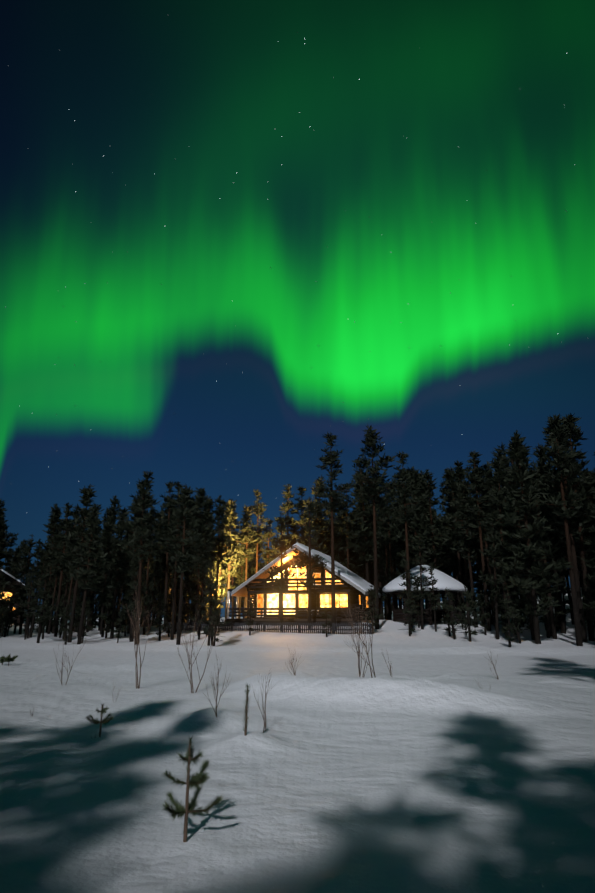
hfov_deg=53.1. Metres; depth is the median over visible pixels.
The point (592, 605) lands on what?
pine tree
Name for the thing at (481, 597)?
pine tree
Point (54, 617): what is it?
pine tree
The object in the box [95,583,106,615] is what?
pine tree
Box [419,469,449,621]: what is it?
pine tree
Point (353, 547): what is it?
pine tree
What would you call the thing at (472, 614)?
pine tree
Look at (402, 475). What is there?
pine tree
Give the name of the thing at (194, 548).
pine tree
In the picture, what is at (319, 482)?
pine tree
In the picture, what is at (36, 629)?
pine tree
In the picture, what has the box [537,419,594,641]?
pine tree
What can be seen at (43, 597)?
pine tree
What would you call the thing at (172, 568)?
pine tree
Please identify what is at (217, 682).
bare twigs
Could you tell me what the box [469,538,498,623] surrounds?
pine tree
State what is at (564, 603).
pine tree
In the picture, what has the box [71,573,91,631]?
pine tree
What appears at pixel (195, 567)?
pine tree
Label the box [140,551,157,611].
pine tree
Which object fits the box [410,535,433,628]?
pine tree
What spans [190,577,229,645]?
pine tree
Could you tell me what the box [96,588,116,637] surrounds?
pine tree
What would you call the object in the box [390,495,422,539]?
pine tree
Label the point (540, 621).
pine tree
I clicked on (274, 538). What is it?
pine tree
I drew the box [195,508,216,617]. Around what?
pine tree
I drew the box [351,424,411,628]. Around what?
pine tree
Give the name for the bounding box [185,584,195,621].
pine tree
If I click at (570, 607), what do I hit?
pine tree
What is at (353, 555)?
pine tree
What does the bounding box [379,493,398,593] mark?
pine tree
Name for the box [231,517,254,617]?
pine tree
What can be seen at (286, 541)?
pine tree
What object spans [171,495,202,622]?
pine tree
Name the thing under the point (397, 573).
pine tree
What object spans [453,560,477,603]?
pine tree
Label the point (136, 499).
pine tree
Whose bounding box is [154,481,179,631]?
pine tree
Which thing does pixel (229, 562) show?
pine tree
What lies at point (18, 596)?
pine tree
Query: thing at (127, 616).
pine tree
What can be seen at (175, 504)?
pine tree
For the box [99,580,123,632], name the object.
pine tree
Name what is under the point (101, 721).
pine seedling
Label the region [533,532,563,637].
pine tree
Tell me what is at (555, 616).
pine tree
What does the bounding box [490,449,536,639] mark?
pine tree
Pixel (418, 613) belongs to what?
pine tree
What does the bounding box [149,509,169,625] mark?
pine tree
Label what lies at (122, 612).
pine tree
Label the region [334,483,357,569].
pine tree
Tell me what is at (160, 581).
pine tree
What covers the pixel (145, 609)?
pine tree
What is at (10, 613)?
pine tree
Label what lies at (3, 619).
pine tree
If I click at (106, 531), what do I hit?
pine tree
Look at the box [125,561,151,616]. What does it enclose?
pine tree
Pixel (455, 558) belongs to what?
pine tree
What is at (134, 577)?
pine tree
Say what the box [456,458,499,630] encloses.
pine tree
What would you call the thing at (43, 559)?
pine tree
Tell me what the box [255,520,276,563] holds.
pine tree
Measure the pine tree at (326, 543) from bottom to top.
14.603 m
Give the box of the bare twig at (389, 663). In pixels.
[381,650,392,676]
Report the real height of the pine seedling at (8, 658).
0.624 m
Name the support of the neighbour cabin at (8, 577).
on the snow ground
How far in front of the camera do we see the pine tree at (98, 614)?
51.93 m
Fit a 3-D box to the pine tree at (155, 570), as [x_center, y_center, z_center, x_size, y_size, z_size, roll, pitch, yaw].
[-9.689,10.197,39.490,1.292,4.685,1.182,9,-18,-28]
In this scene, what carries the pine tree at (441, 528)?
on the snow ground
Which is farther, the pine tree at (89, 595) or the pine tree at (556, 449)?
the pine tree at (89, 595)
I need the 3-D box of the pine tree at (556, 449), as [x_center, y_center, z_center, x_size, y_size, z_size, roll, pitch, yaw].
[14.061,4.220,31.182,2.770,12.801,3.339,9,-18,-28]
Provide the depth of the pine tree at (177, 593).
41.39 m
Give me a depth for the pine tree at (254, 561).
72.02 m
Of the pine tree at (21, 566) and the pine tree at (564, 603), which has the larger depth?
the pine tree at (21, 566)
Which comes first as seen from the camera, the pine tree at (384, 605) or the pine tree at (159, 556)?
the pine tree at (159, 556)
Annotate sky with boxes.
[0,0,594,616]
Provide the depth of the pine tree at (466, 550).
42.31 m
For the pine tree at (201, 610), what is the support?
on the snow ground
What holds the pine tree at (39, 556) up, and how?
on the snow ground
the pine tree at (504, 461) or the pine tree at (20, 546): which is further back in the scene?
the pine tree at (20, 546)
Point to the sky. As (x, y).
(236, 235)
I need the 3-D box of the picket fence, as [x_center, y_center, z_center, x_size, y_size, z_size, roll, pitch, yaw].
[-2.040,11.448,36.845,13.300,1.120,0.160,-4,-17,15]
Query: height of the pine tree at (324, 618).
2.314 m
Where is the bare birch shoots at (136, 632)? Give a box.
[125,583,155,688]
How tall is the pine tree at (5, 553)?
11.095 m
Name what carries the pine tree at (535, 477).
on the snow ground
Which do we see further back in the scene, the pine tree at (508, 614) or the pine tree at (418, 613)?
the pine tree at (418, 613)
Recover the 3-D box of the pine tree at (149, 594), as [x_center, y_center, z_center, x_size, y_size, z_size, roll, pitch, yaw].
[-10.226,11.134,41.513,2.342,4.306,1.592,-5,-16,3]
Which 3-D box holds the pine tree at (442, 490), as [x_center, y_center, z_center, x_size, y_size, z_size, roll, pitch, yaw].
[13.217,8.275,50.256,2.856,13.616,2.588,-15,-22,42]
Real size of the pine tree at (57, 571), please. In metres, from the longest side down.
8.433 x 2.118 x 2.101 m
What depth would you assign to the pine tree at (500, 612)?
37.28 m
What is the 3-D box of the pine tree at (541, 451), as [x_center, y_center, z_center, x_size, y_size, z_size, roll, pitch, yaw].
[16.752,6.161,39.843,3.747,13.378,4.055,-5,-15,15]
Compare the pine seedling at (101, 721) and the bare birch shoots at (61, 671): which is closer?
the pine seedling at (101, 721)
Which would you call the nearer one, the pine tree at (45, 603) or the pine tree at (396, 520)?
the pine tree at (45, 603)
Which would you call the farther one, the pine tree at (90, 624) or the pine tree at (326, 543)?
the pine tree at (326, 543)
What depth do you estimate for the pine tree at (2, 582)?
37.87 m
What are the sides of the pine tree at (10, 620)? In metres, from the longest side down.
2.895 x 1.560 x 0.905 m
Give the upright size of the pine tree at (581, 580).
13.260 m
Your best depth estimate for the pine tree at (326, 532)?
61.63 m
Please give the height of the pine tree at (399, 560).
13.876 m
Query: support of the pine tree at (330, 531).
on the snow ground
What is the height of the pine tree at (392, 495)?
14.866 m
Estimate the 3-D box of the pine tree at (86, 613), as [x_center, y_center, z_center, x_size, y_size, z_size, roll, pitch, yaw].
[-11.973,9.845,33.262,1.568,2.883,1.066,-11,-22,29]
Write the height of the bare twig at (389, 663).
0.827 m
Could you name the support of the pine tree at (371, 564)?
on the snow ground
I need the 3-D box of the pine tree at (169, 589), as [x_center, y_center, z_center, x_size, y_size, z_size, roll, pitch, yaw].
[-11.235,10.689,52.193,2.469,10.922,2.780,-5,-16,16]
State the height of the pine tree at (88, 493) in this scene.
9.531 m
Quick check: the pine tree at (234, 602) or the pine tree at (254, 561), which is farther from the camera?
the pine tree at (234, 602)
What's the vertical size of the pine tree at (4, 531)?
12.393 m
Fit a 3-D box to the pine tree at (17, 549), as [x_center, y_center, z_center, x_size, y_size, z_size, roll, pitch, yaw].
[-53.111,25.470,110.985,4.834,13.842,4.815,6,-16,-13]
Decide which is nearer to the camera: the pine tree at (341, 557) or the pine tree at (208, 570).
the pine tree at (208, 570)
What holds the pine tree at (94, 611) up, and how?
on the snow ground
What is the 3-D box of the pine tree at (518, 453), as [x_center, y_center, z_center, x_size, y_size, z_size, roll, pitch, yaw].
[12.325,4.882,31.938,3.656,11.871,3.443,5,-17,-18]
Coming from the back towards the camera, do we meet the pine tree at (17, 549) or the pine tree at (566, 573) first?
the pine tree at (17, 549)
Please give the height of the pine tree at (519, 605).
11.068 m
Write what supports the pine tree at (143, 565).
on the snow ground
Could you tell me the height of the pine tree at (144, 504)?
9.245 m
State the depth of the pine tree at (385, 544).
51.05 m
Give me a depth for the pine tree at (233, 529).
58.57 m
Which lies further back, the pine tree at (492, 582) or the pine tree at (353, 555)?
the pine tree at (353, 555)
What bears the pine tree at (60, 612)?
on the snow ground
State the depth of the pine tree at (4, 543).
46.70 m
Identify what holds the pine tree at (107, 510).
on the snow ground
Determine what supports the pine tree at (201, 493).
on the snow ground
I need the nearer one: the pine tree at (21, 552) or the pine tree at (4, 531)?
the pine tree at (4, 531)
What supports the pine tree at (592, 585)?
on the snow ground
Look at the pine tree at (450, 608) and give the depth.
33.23 m
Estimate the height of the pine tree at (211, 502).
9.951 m
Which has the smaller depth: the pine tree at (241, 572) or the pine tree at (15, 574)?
the pine tree at (241, 572)
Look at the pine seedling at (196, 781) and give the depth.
3.95 m
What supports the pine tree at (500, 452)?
on the snow ground
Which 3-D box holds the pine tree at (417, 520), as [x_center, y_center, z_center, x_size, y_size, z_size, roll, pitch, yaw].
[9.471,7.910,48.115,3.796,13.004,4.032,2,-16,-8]
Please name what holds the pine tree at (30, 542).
on the snow ground
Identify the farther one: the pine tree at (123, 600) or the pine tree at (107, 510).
the pine tree at (107, 510)
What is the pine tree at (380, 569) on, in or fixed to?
on the snow ground
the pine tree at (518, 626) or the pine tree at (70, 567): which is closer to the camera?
the pine tree at (518, 626)
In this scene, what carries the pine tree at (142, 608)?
on the snow ground
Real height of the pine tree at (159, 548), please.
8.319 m
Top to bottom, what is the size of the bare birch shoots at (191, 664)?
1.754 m
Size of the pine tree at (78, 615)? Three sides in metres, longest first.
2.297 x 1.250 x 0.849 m
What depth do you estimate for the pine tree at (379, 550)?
53.42 m
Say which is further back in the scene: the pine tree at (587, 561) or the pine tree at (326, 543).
the pine tree at (326, 543)
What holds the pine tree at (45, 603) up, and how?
on the snow ground
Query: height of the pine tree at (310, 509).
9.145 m
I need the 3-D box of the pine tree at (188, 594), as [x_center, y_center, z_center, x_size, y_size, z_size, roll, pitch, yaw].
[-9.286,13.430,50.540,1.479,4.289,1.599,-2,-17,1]
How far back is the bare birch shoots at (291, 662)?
12.79 m
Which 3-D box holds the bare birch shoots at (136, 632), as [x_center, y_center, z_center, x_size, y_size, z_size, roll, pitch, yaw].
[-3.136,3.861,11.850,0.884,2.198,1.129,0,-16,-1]
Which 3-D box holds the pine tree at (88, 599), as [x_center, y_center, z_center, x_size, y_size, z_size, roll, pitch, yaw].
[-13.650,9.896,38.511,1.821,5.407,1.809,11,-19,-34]
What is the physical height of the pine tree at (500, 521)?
11.100 m
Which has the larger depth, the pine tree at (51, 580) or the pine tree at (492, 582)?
the pine tree at (51, 580)
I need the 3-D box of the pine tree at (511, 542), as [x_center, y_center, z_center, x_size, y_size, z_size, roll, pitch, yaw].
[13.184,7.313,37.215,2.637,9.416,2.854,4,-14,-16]
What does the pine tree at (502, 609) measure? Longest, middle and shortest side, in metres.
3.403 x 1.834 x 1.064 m
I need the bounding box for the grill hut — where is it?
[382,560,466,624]
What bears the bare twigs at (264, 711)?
on the snow ground
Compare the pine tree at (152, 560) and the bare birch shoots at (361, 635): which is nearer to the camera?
the bare birch shoots at (361, 635)
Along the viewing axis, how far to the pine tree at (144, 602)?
32.94 m
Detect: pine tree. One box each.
[0,499,17,548]
[0,514,11,569]
[0,529,11,568]
[0,566,9,624]
[0,585,10,634]
[1,603,9,636]
[2,578,21,636]
[4,548,14,576]
[4,582,32,633]
[4,603,17,635]
[10,533,40,633]
[10,546,20,568]
[10,550,19,577]
[11,541,25,568]
[11,548,35,578]
[17,539,31,579]
[18,570,37,639]
[19,569,36,638]
[29,539,42,603]
[29,555,49,637]
[29,565,58,642]
[30,600,51,636]
[32,584,53,638]
[36,511,64,631]
[37,504,62,632]
[41,565,57,632]
[43,503,74,636]
[44,534,55,628]
[46,519,66,633]
[46,577,70,633]
[47,528,72,632]
[51,597,60,624]
[53,506,87,634]
[55,598,65,637]
[58,601,75,644]
[60,485,104,642]
[60,524,84,637]
[63,577,83,609]
[65,503,107,643]
[65,582,80,623]
[69,604,81,637]
[70,567,97,618]
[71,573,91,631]
[73,598,95,642]
[86,535,101,631]
[87,529,98,630]
[88,573,100,613]
[90,602,99,630]
[92,596,99,627]
[93,521,123,634]
[93,535,113,636]
[94,515,125,581]
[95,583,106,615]
[95,583,108,630]
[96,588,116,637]
[97,495,124,543]
[99,509,115,622]
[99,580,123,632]
[102,508,134,638]
[110,609,127,642]
[115,530,133,625]
[115,569,127,628]
[116,479,158,644]
[116,538,131,628]
[118,483,148,581]
[119,603,129,635]
[120,568,142,633]
[121,470,163,641]
[121,557,145,639]
[122,560,152,642]
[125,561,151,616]
[128,543,154,624]
[139,544,151,626]
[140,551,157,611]
[141,575,163,629]
[142,508,159,634]
[146,517,165,625]
[146,531,164,626]
[147,565,159,631]
[149,507,173,622]
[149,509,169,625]
[150,593,166,640]
[152,602,168,627]
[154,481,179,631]
[154,512,187,633]
[158,580,173,621]
[159,556,178,583]
[161,481,191,639]
[161,499,191,609]
[162,483,201,644]
[163,603,171,636]
[167,520,173,613]
[169,565,183,621]
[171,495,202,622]
[176,548,200,621]
[176,608,184,632]
[182,591,193,627]
[185,486,215,630]
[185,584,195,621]
[186,585,190,623]
[188,533,209,635]
[190,502,213,613]
[190,560,206,639]
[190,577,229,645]
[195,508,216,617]
[196,496,220,618]
[199,558,223,645]
[206,495,230,621]
[206,504,239,601]
[208,606,222,645]
[212,527,234,616]
[215,564,224,598]
[216,499,247,607]
[217,500,242,618]
[230,555,240,618]
[230,579,243,618]
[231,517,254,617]
[234,505,259,607]
[242,531,265,581]
[244,535,260,578]
[244,598,254,634]
[246,489,269,572]
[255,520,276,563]
[263,512,297,631]
[269,537,276,560]
[271,524,290,559]
[274,484,303,549]
[290,486,310,539]
[291,497,328,628]
[292,475,334,540]
[299,510,314,544]
[304,500,328,553]
[313,432,357,630]
[315,531,328,554]
[318,604,332,636]
[321,489,344,558]
[324,509,341,551]
[328,506,363,577]
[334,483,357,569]
[342,483,369,580]
[342,511,373,576]
[344,467,388,581]
[349,503,369,574]
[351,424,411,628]
[358,511,385,586]
[361,585,383,633]
[364,500,372,584]
[366,484,394,619]
[369,501,399,619]
[369,555,384,588]
[373,552,391,619]
[376,495,398,619]
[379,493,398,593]
[383,548,403,610]
[384,488,403,618]
[384,566,392,619]
[389,451,427,627]
[389,478,427,554]
[389,512,413,571]
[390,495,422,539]
[391,469,440,618]
[391,481,414,618]
[392,495,410,574]
[397,555,418,633]
[398,593,420,635]
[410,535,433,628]
[412,470,453,621]
[412,580,424,627]
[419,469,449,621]
[423,519,445,621]
[426,564,442,631]
[433,466,472,611]
[433,467,470,623]
[435,526,452,598]
[436,588,461,636]
[437,468,456,578]
[439,527,455,621]
[440,460,475,622]
[441,589,467,638]
[443,494,470,620]
[451,480,481,626]
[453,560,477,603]
[454,595,463,629]
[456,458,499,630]
[457,585,483,641]
[461,450,491,630]
[464,463,499,626]
[465,588,485,627]
[469,490,498,625]
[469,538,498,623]
[476,589,494,634]
[478,521,511,638]
[479,456,527,636]
[481,443,511,516]
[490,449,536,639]
[491,455,518,612]
[491,571,513,633]
[496,429,572,643]
[496,592,519,646]
[497,457,544,577]
[497,497,524,634]
[497,588,507,630]
[498,514,523,626]
[498,571,524,610]
[502,579,527,642]
[511,461,556,638]
[512,606,524,639]
[521,592,546,630]
[523,481,558,636]
[530,443,568,633]
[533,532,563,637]
[535,469,565,628]
[537,414,594,645]
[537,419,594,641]
[538,594,545,629]
[547,559,560,630]
[547,600,563,627]
[548,458,591,590]
[550,548,568,589]
[553,413,594,640]
[553,568,571,626]
[562,530,591,568]
[565,548,573,624]
[577,476,594,632]
[577,484,594,595]
[579,570,586,620]
[581,468,594,529]
[581,509,594,608]
[582,557,594,621]
[587,476,594,556]
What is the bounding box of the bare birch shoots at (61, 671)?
[53,636,87,683]
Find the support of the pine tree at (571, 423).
on the snow ground
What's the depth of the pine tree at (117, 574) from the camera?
36.53 m
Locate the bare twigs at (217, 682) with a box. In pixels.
[205,651,232,717]
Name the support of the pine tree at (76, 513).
on the snow ground
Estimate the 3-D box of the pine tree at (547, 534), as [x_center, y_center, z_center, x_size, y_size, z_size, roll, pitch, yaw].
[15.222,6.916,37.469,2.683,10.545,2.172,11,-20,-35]
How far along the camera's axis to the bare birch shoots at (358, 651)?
10.56 m
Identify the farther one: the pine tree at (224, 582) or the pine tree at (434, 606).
the pine tree at (224, 582)
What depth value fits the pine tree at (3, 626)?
40.87 m
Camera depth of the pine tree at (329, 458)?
39.13 m
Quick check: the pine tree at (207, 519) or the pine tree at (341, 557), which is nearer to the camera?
the pine tree at (207, 519)
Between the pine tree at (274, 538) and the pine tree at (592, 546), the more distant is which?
the pine tree at (274, 538)
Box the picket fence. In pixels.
[169,622,371,633]
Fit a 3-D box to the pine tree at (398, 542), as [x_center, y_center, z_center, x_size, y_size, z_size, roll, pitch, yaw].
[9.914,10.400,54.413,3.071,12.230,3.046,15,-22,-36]
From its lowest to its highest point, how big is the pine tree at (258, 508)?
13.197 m
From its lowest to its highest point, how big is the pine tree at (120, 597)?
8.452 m
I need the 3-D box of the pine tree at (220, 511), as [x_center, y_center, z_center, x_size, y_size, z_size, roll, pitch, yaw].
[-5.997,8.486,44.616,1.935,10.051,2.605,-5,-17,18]
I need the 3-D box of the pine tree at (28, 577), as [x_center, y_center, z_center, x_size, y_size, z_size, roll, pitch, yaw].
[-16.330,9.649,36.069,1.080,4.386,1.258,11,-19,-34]
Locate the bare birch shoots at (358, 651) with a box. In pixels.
[334,593,371,677]
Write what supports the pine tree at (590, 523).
on the snow ground
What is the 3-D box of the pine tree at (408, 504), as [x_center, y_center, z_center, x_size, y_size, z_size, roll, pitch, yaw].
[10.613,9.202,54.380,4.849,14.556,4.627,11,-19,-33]
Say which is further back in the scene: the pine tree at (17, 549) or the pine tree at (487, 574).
the pine tree at (17, 549)
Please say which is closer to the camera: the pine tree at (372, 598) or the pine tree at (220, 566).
the pine tree at (372, 598)
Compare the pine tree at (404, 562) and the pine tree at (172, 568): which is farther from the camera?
the pine tree at (172, 568)
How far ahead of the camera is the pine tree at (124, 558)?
43.98 m
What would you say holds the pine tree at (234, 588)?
on the snow ground
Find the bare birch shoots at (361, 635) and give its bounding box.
[338,591,375,677]
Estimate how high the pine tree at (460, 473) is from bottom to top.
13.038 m
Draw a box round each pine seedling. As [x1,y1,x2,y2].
[2,653,17,665]
[85,703,112,736]
[161,736,224,841]
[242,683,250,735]
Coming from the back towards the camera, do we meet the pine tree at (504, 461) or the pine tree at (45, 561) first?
the pine tree at (45, 561)
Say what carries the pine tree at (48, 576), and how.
on the snow ground
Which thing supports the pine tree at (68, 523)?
on the snow ground
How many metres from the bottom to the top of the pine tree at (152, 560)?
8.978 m
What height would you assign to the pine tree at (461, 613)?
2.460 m
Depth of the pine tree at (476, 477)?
40.53 m
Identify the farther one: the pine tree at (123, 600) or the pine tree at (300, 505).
the pine tree at (300, 505)
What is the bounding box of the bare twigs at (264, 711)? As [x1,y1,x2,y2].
[252,670,271,732]
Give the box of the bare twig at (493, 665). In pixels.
[486,652,498,678]
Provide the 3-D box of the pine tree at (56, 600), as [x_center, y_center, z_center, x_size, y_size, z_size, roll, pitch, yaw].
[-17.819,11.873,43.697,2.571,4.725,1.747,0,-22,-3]
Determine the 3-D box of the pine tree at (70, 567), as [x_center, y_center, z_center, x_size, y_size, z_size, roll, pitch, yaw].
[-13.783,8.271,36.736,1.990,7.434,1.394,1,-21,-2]
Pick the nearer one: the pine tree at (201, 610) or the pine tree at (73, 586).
the pine tree at (201, 610)
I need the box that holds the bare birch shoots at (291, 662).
[287,648,300,675]
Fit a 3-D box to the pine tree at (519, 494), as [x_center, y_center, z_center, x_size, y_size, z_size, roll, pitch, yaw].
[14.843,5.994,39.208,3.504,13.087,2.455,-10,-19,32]
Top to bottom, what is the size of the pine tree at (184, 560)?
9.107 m
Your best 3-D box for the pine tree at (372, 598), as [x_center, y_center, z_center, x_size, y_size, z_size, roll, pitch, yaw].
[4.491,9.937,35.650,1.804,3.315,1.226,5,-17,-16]
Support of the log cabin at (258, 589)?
on the snow ground
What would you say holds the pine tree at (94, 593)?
on the snow ground
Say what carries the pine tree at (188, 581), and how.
on the snow ground
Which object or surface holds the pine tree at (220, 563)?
on the snow ground
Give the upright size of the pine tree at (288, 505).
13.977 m
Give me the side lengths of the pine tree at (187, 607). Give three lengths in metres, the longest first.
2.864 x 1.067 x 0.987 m
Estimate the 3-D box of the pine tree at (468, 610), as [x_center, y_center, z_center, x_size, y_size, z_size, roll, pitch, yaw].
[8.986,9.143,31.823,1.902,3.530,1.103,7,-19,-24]
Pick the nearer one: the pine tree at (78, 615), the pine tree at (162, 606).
the pine tree at (78, 615)
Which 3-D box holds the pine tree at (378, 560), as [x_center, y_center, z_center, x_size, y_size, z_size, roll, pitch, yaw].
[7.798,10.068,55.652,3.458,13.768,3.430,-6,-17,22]
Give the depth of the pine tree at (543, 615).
41.32 m
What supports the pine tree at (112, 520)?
on the snow ground
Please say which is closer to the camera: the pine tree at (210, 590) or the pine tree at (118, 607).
the pine tree at (210, 590)
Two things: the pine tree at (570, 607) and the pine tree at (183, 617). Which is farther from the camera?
the pine tree at (570, 607)
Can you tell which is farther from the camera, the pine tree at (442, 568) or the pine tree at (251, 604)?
the pine tree at (442, 568)
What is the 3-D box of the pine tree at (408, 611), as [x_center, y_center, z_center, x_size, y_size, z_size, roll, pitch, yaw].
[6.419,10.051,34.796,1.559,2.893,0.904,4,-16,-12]
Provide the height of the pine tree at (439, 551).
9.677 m
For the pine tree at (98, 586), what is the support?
on the snow ground
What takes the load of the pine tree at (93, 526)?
on the snow ground
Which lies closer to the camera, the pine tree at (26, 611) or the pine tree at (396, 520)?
the pine tree at (26, 611)
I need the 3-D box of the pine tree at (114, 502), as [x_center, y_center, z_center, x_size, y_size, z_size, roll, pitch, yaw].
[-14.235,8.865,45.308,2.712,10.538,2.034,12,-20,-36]
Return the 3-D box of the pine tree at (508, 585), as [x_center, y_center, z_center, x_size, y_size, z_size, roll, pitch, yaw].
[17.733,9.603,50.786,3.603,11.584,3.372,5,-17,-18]
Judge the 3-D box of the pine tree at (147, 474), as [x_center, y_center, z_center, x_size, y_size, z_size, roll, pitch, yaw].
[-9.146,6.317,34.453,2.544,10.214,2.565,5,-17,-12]
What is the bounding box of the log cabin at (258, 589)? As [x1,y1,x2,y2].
[225,542,386,625]
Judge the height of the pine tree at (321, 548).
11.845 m
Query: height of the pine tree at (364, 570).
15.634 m
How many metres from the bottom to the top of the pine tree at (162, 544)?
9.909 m
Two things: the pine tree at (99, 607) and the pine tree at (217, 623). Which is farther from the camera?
the pine tree at (99, 607)
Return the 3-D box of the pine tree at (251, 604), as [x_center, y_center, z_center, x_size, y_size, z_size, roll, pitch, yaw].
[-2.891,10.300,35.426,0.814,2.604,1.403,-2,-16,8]
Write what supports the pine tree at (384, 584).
on the snow ground
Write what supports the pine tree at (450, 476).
on the snow ground
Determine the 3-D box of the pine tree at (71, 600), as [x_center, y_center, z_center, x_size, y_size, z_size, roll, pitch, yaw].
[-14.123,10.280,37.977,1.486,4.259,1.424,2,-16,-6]
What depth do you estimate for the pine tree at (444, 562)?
74.99 m
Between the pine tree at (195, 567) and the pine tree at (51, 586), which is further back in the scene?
the pine tree at (51, 586)
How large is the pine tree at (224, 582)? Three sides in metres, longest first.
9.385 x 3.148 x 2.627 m
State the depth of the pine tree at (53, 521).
48.76 m
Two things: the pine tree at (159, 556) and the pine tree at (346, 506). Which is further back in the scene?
the pine tree at (346, 506)
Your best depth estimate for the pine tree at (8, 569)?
91.46 m
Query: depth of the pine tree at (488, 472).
44.24 m
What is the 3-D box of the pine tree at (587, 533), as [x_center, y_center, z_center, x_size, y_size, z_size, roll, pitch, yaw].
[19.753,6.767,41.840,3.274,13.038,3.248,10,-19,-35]
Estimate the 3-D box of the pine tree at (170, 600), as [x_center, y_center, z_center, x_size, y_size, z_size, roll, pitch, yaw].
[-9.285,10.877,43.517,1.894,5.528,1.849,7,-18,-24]
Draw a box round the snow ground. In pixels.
[0,591,594,892]
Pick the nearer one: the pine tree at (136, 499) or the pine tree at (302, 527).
the pine tree at (136, 499)
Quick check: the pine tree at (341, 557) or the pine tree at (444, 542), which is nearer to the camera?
the pine tree at (444, 542)
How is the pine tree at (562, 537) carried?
on the snow ground
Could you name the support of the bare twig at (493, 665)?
on the snow ground
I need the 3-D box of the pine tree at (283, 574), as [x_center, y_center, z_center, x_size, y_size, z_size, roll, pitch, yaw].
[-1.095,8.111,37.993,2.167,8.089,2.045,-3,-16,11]
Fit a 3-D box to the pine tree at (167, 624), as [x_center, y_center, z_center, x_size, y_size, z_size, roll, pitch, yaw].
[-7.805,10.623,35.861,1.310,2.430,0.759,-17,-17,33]
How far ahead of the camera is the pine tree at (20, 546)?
116.84 m
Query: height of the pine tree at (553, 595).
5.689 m
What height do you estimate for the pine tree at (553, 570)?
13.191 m
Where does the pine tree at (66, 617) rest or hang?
on the snow ground
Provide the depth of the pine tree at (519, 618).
31.37 m
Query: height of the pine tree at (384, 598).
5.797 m
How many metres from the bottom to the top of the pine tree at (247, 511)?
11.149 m
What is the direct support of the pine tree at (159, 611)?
on the snow ground
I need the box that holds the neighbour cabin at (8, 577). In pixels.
[0,569,27,623]
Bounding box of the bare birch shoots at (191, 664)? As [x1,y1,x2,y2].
[177,607,222,692]
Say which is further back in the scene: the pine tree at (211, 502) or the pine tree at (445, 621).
the pine tree at (211, 502)
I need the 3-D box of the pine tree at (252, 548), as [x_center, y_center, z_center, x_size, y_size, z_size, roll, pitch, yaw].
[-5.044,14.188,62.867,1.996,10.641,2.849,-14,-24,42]
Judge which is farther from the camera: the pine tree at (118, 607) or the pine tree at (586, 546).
the pine tree at (118, 607)
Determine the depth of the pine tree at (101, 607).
42.91 m

